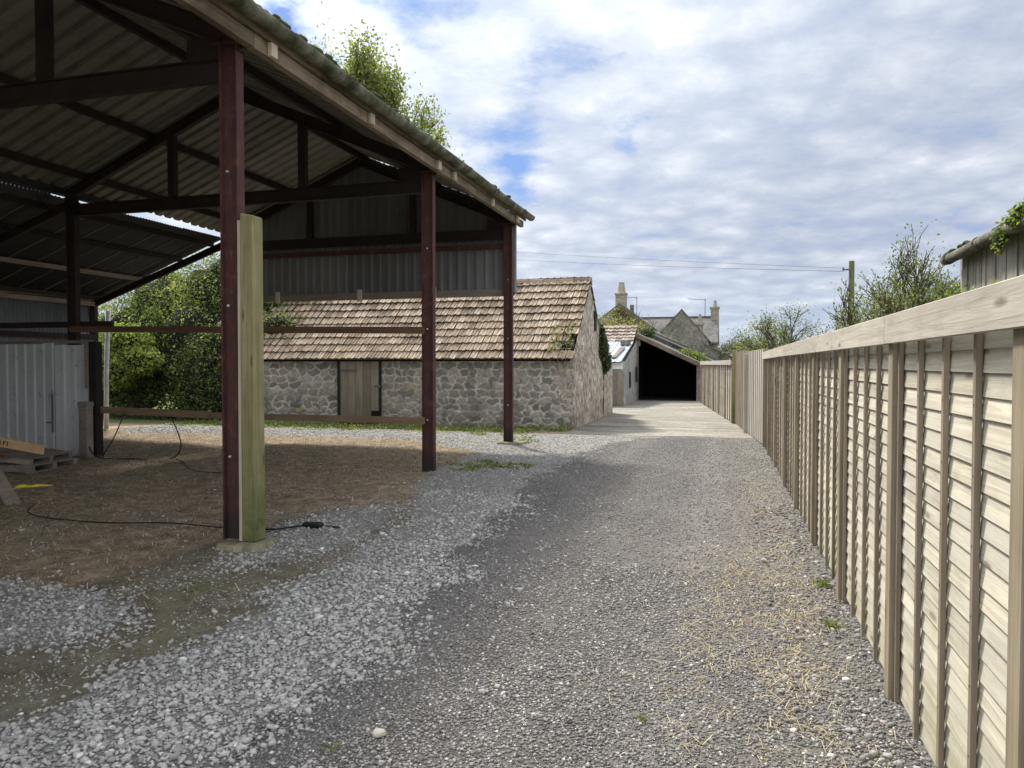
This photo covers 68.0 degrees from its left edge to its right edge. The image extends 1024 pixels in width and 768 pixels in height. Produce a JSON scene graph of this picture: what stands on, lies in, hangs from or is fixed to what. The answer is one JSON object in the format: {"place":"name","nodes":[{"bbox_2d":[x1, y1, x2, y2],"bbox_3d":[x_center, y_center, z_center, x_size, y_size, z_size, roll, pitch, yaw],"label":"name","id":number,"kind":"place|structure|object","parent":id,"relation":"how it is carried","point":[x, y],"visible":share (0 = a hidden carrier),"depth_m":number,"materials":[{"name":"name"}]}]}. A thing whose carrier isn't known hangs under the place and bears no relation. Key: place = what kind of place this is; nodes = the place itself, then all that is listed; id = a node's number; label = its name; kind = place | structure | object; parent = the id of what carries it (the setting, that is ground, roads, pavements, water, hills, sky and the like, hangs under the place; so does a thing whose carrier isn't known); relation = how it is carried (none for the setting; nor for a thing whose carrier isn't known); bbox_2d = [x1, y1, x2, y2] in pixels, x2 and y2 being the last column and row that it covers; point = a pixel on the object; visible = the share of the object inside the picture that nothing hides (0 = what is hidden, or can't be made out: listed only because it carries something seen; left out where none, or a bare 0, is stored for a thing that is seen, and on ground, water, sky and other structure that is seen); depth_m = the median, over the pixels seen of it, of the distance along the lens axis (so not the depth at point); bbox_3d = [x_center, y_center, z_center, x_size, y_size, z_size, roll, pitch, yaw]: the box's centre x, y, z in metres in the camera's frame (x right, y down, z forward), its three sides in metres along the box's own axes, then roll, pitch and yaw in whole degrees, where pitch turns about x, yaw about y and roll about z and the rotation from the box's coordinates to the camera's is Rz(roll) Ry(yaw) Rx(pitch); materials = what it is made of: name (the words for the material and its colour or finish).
{"place":"outdoors","nodes":[
{"label":"outdoors","id":0,"kind":"place"},
{"bbox_2d":[0,424,869,767],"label":"light gravel","id":1,"kind":"structure","parent":0,"point":[212,692],"depth_m":4.47,"materials":[{"name":"grey gravel"}]},
{"bbox_2d":[0,394,935,767],"bbox_3d":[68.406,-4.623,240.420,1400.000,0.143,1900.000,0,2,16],"label":"ground","id":2,"kind":"structure","parent":0,"point":[164,630],"depth_m":5.74,"materials":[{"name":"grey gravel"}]},
{"bbox_2d":[0,468,21,504],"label":"loose board","id":3,"kind":"object","parent":2,"relation":"on","point":[8,495],"visible":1,"depth_m":8.52,"materials":[{"name":"brown wood"}]},
{"bbox_2d":[14,484,53,488],"bbox_3d":[-5.931,1.287,9.417,0.473,0.106,0.089,-1,2,-36],"label":"yellow strap","id":4,"kind":"object","parent":2,"relation":"on","point":[26,486],"visible":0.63,"depth_m":9.38,"materials":[{"name":"fabric"}]},
{"bbox_2d":[0,457,77,473],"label":"pallet","id":5,"kind":"object","parent":2,"relation":"on","point":[6,467],"visible":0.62,"depth_m":10.96,"materials":[{"name":"brown wood"}]},
{"bbox_2d":[0,447,71,464],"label":"pallet","id":6,"kind":"object","parent":5,"relation":"on","point":[21,457],"visible":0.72,"depth_m":11.14,"materials":[{"name":"brown wood"}]},
{"bbox_2d":[0,455,9,457],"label":"loose board","id":7,"kind":"object","parent":6,"relation":"on","point":[4,456],"visible":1,"depth_m":10.69,"materials":[{"name":"brown wood"}]},
{"bbox_2d":[0,437,44,454],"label":"orange plank","id":8,"kind":"object","parent":6,"relation":"on","point":[21,446],"visible":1,"depth_m":10.65,"materials":[{"name":"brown wood"}]},
{"bbox_2d":[0,340,102,456],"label":"sheet partition","id":9,"kind":"object","parent":2,"relation":"on","point":[33,392],"visible":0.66,"depth_m":12.92,"materials":[{"name":"grey metal"}]},
{"bbox_2d":[77,402,93,457],"bbox_3d":[-7.071,0.785,12.610,0.190,0.980,0.160,0,2,16],"label":"stub post","id":10,"kind":"object","parent":2,"relation":"on","point":[85,425],"visible":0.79,"depth_m":12.55,"materials":[{"name":"wood"}]},
{"bbox_2d":[27,503,222,528],"bbox_3d":[-3.976,1.346,7.519,2.717,0.074,0.447,1,2,21],"label":"cable","id":11,"kind":"object","parent":2,"relation":"on","point":[120,522],"visible":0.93,"depth_m":7.36,"materials":[{"name":"black rubber"}]},
{"bbox_2d":[98,321,166,391],"bbox_3d":[-10.970,-0.778,21.607,2.612,1.999,1.843,0,2,16],"label":"lime shrub","id":12,"kind":"object","parent":2,"relation":"on","point":[129,358],"visible":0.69,"depth_m":21.19,"materials":[{"name":"green plant"}]},
{"bbox_2d":[172,456,222,472],"bbox_3d":[-4.803,1.242,11.541,2.779,0.035,0.561,1,2,42],"label":"cable","id":13,"kind":"object","parent":2,"relation":"on","point":[198,471],"visible":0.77,"depth_m":10.90,"materials":[{"name":"black rubber"}]},
{"bbox_2d":[98,246,318,420],"bbox_3d":[-10.432,-1.818,23.984,10.952,5.802,5.419,0,2,16],"label":"ivy hedge","id":14,"kind":"object","parent":2,"relation":"on","point":[183,380],"visible":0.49,"depth_m":22.32,"materials":[{"name":"green plant"}]},
{"bbox_2d":[214,538,276,552],"bbox_3d":[-2.399,1.436,6.773,0.560,0.080,0.460,0,2,16],"label":"concrete pad","id":15,"kind":"object","parent":2,"relation":"on","point":[234,545],"visible":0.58,"depth_m":6.64,"materials":[{"name":"beige concrete"}]},
{"bbox_2d":[237,213,265,542],"bbox_3d":[-2.322,-0.053,6.744,0.187,2.898,0.160,0,2,16],"label":"timber post","id":16,"kind":"object","parent":15,"relation":"on","point":[251,388],"visible":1,"depth_m":6.68,"materials":[{"name":"brown wood"}]},
{"bbox_2d":[0,430,530,692],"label":"hay litter","id":17,"kind":"object","parent":2,"relation":"on","point":[194,453],"visible":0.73,"depth_m":9.43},
{"bbox_2d":[0,0,534,539],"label":"open barn","id":18,"kind":"structure","parent":2,"relation":"on","point":[220,116],"depth_m":12.36,"materials":[{"name":"red paint"}]},
{"bbox_2d":[104,310,110,427],"bbox_3d":[-9.812,-0.327,18.409,0.267,2.906,0.112,1,2,34],"label":"drainpipe","id":19,"kind":"object","parent":18,"relation":"attached to","point":[106,367],"visible":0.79,"depth_m":18.38,"materials":[{"name":"white paint"}]},
{"bbox_2d":[102,414,123,456],"bbox_3d":[-6.592,0.847,12.555,0.343,0.708,0.036,-1,2,-24],"label":"hose","id":20,"kind":"object","parent":18,"relation":"hanging from","point":[114,436],"visible":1,"depth_m":12.55,"materials":[{"name":"black rubber"}]},
{"bbox_2d":[89,417,181,459],"bbox_3d":[-6.263,0.857,12.425,1.771,0.760,0.310,0,2,12],"label":"hose","id":21,"kind":"object","parent":18,"relation":"hanging from","point":[143,459],"visible":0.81,"depth_m":12.35,"materials":[{"name":"black rubber"}]},
{"bbox_2d":[265,521,339,529],"bbox_3d":[-2.051,1.375,7.383,0.747,0.050,0.161,0,1,-8],"label":"extension lead","id":22,"kind":"object","parent":2,"relation":"on","point":[317,525],"visible":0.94,"depth_m":7.36,"materials":[{"name":"black rubber"}]},
{"bbox_2d":[319,741,340,752],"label":"grass tuft","id":23,"kind":"object","parent":2,"relation":"on","point":[329,747],"visible":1,"depth_m":3.11,"materials":[{"name":"green plant"}]},
{"bbox_2d":[310,1,400,160],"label":"spring tree","id":24,"kind":"object","parent":2,"relation":"on","point":[366,57],"visible":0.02,"depth_m":34.08,"materials":[{"name":"green plant"}]},
{"bbox_2d":[166,417,586,471],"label":"weeds","id":25,"kind":"object","parent":2,"relation":"on","point":[346,425],"visible":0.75,"depth_m":18.63,"materials":[{"name":"green plant"}]},
{"bbox_2d":[372,727,387,737],"bbox_3d":[-0.567,1.487,3.237,0.064,0.034,0.059,-1,2,-35],"label":"stone","id":26,"kind":"object","parent":2,"relation":"on","point":[378,732],"visible":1,"depth_m":3.22,"materials":[{"name":"white stone"}]},
{"bbox_2d":[311,18,464,163],"bbox_3d":[-6.360,-7.227,34.174,6.114,16.342,8.085,1,2,29],"label":"spring tree","id":27,"kind":"object","parent":2,"relation":"on","point":[364,68],"visible":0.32,"depth_m":32.65,"materials":[{"name":"green plant"}]},
{"bbox_2d":[190,276,603,428],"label":"stone outbuilding","id":28,"kind":"structure","parent":2,"relation":"on","point":[359,374],"depth_m":20.17,"materials":[{"name":"stone"}]},
{"bbox_2d":[340,361,380,415],"bbox_3d":[-4.024,0.172,20.182,1.180,1.567,0.060,0,2,16],"label":"door","id":29,"kind":"structure","parent":28,"relation":"in","point":[359,380],"depth_m":20.18,"materials":[{"name":"brown wood"}]},
{"bbox_2d":[547,322,591,383],"bbox_3d":[1.412,-0.773,18.884,1.048,1.594,1.523,0,2,16],"label":"dead creeper","id":30,"kind":"object","parent":28,"relation":"attached to","point":[557,343],"visible":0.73,"depth_m":18.82,"materials":[{"name":"green plant"}]},
{"bbox_2d":[599,322,611,374],"bbox_3d":[2.762,-1.061,22.872,0.465,1.576,1.461,0,2,16],"label":"gable ivy","id":31,"kind":"object","parent":28,"relation":"attached to","point":[605,355],"visible":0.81,"depth_m":22.55,"materials":[{"name":"green plant"}]},
{"bbox_2d":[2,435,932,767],"bbox_3d":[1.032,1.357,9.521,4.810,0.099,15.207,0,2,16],"label":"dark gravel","id":32,"kind":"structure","parent":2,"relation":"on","point":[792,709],"depth_m":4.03,"materials":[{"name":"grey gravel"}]},
{"bbox_2d":[497,440,529,445],"bbox_3d":[-0.011,1.209,15.349,0.700,0.090,0.650,0,2,16],"label":"concrete pad","id":33,"kind":"object","parent":2,"relation":"on","point":[515,443],"visible":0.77,"depth_m":15.17,"materials":[{"name":"beige concrete"}]},
{"bbox_2d":[279,474,916,767],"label":"straw litter","id":34,"kind":"object","parent":2,"relation":"on","point":[794,648],"visible":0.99,"depth_m":4.38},
{"bbox_2d":[603,364,612,415],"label":"yard wall","id":35,"kind":"structure","parent":2,"relation":"on","point":[607,394],"depth_m":24.03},
{"bbox_2d":[636,715,647,722],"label":"grass tuft","id":36,"kind":"object","parent":2,"relation":"on","point":[642,719],"visible":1,"depth_m":3.36,"materials":[{"name":"green plant"}]},
{"bbox_2d":[598,311,686,344],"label":"garden bushes","id":37,"kind":"object","parent":2,"relation":"on","point":[615,320],"visible":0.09,"depth_m":51.55,"materials":[{"name":"green plant"}]},
{"bbox_2d":[598,282,719,352],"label":"farmhouse","id":38,"kind":"object","parent":2,"relation":"on","point":[704,329],"visible":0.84,"depth_m":68.13,"materials":[{"name":"stone"}]},
{"bbox_2d":[599,306,647,331],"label":"house ivy","id":39,"kind":"object","parent":38,"relation":"attached to","point":[619,310],"visible":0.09,"depth_m":68.91,"materials":[{"name":"green plant"}]},
{"bbox_2d":[568,400,753,437],"bbox_3d":[3.977,0.988,26.489,6.409,0.156,19.458,0,2,10],"label":"concrete apron","id":40,"kind":"object","parent":2,"relation":"on","point":[665,418],"visible":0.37,"depth_m":20.84,"materials":[{"name":"grey concrete"}]},
{"bbox_2d":[604,325,637,405],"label":"lean to annexe","id":41,"kind":"structure","parent":40,"relation":"on","point":[623,347],"depth_m":31.05,"materials":[{"name":"white paint"}]},
{"bbox_2d":[612,369,615,404],"bbox_3d":[3.811,0.115,29.051,0.360,1.370,0.035,0,2,16],"label":"door","id":42,"kind":"structure","parent":41,"relation":"in","point":[614,370],"depth_m":29.00,"materials":[{"name":"brown wood"}]},
{"bbox_2d":[617,371,622,404],"bbox_3d":[4.129,0.147,28.963,0.220,1.310,0.030,0,2,16],"label":"door","id":43,"kind":"structure","parent":41,"relation":"in","point":[619,373],"depth_m":28.95,"materials":[{"name":"brown wood"}]},
{"bbox_2d":[700,360,731,422],"bbox_3d":[6.892,0.050,25.938,0.126,1.800,10.914,0,2,10],"label":"panel fence","id":44,"kind":"object","parent":40,"relation":"on","point":[716,386],"visible":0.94,"depth_m":24.75,"materials":[{"name":"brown wood"}]},
{"bbox_2d":[632,333,700,400],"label":"open shed","id":45,"kind":"structure","parent":2,"relation":"on","point":[663,374],"depth_m":39.04,"materials":[{"name":"stone"}]},
{"bbox_2d":[639,327,655,337],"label":"roof bush","id":46,"kind":"object","parent":45,"relation":"on","point":[648,332],"visible":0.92,"depth_m":36.33,"materials":[{"name":"green plant"}]},
{"bbox_2d":[673,348,708,366],"bbox_3d":[8.601,-1.310,36.445,1.733,0.955,1.937,0,2,16],"label":"roof bush","id":47,"kind":"object","parent":45,"relation":"on","point":[693,354],"visible":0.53,"depth_m":36.13,"materials":[{"name":"green plant"}]},
{"bbox_2d":[649,331,719,360],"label":"slate outhouse","id":48,"kind":"structure","parent":2,"relation":"on","point":[666,340],"depth_m":40.27,"materials":[{"name":"grey stone"}]},
{"bbox_2d":[703,343,731,360],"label":"extension","id":49,"kind":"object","parent":2,"relation":"on","point":[711,351],"visible":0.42,"depth_m":60.05,"materials":[{"name":"stone"}]},
{"bbox_2d":[714,332,752,359],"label":"tree","id":50,"kind":"object","parent":2,"relation":"on","point":[724,348],"visible":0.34,"depth_m":60.29,"materials":[{"name":"green plant"}]},
{"bbox_2d":[732,349,762,442],"bbox_3d":[5.489,0.155,17.792,0.158,1.970,5.541,0,2,11],"label":"close board fence","id":51,"kind":"object","parent":2,"relation":"on","point":[747,391],"visible":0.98,"depth_m":17.40,"materials":[{"name":"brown wood"}]},
{"bbox_2d":[723,294,878,359],"bbox_3d":[10.153,-0.964,26.851,5.272,4.182,5.580,0,2,16],"label":"thorn tree","id":52,"kind":"object","parent":2,"relation":"on","point":[767,335],"visible":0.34,"depth_m":27.10,"materials":[{"name":"green plant"}]},
{"bbox_2d":[810,577,832,587],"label":"grass tuft","id":53,"kind":"object","parent":2,"relation":"on","point":[823,584],"visible":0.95,"depth_m":5.53,"materials":[{"name":"green plant"}]},
{"bbox_2d":[822,618,847,628],"bbox_3d":[1.970,1.467,4.649,0.164,0.052,0.154,1,2,43],"label":"grass tuft","id":54,"kind":"object","parent":2,"relation":"on","point":[831,624],"visible":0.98,"depth_m":4.66,"materials":[{"name":"green plant"}]},
{"bbox_2d":[842,261,854,325],"bbox_3d":[12.236,-1.790,27.668,0.436,5.350,0.240,0,2,16],"label":"telegraph pole","id":55,"kind":"object","parent":2,"relation":"on","point":[852,272],"visible":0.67,"depth_m":27.52,"materials":[{"name":"brown wood"}]},
{"bbox_2d":[523,252,834,267],"bbox_3d":[1.999,-8.217,47.034,0.017,7.017,43.903,-1,2,-27],"label":"overhead wire","id":56,"kind":"object","parent":55,"relation":"attached to","point":[693,261],"visible":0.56,"depth_m":33.92,"materials":[{"name":"black metal"}]},
{"bbox_2d":[529,260,842,271],"bbox_3d":[1.999,-7.808,47.044,0.015,6.435,43.902,-1,2,-27],"label":"overhead wire","id":57,"kind":"object","parent":55,"relation":"attached to","point":[694,267],"visible":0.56,"depth_m":34.39,"materials":[{"name":"black metal"}]},
{"bbox_2d":[818,219,959,328],"bbox_3d":[6.411,-0.878,12.430,3.380,3.483,3.956,0,2,-16],"label":"straggly elder","id":58,"kind":"object","parent":2,"relation":"on","point":[908,269],"visible":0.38,"depth_m":12.15,"materials":[{"name":"green plant"}]},
{"bbox_2d":[762,275,1023,767],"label":"panel fence","id":59,"kind":"object","parent":2,"relation":"on","point":[893,443],"visible":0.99,"depth_m":3.08,"materials":[{"name":"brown wood"}]},
{"bbox_2d":[843,270,959,326],"bbox_3d":[6.395,-0.167,12.400,2.383,3.440,3.226,0,2,16],"label":"hedgerow bush","id":60,"kind":"object","parent":2,"relation":"on","point":[925,295],"visible":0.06,"depth_m":12.14,"materials":[{"name":"green plant"}]},
{"bbox_2d":[52,0,1023,355],"label":"sky","id":61,"kind":"structure","parent":0,"point":[793,134],"materials":[{"name":"white"}]},
{"bbox_2d":[940,216,1023,292],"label":"boarded barn","id":62,"kind":"structure","parent":0,"point":[981,264],"depth_m":9.55,"materials":[{"name":"grey wood"}]},
{"bbox_2d":[935,280,997,300],"bbox_3d":[5.699,-0.662,9.393,0.802,1.366,2.746,0,2,16],"label":"foliage","id":63,"kind":"object","parent":62,"relation":"attached to","point":[958,289],"visible":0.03,"depth_m":9.88,"materials":[{"name":"green plant"}]},
{"bbox_2d":[989,202,1023,256],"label":"gutter creeper","id":64,"kind":"object","parent":62,"relation":"attached to","point":[998,235],"visible":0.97,"depth_m":8.51,"materials":[{"name":"green plant"}]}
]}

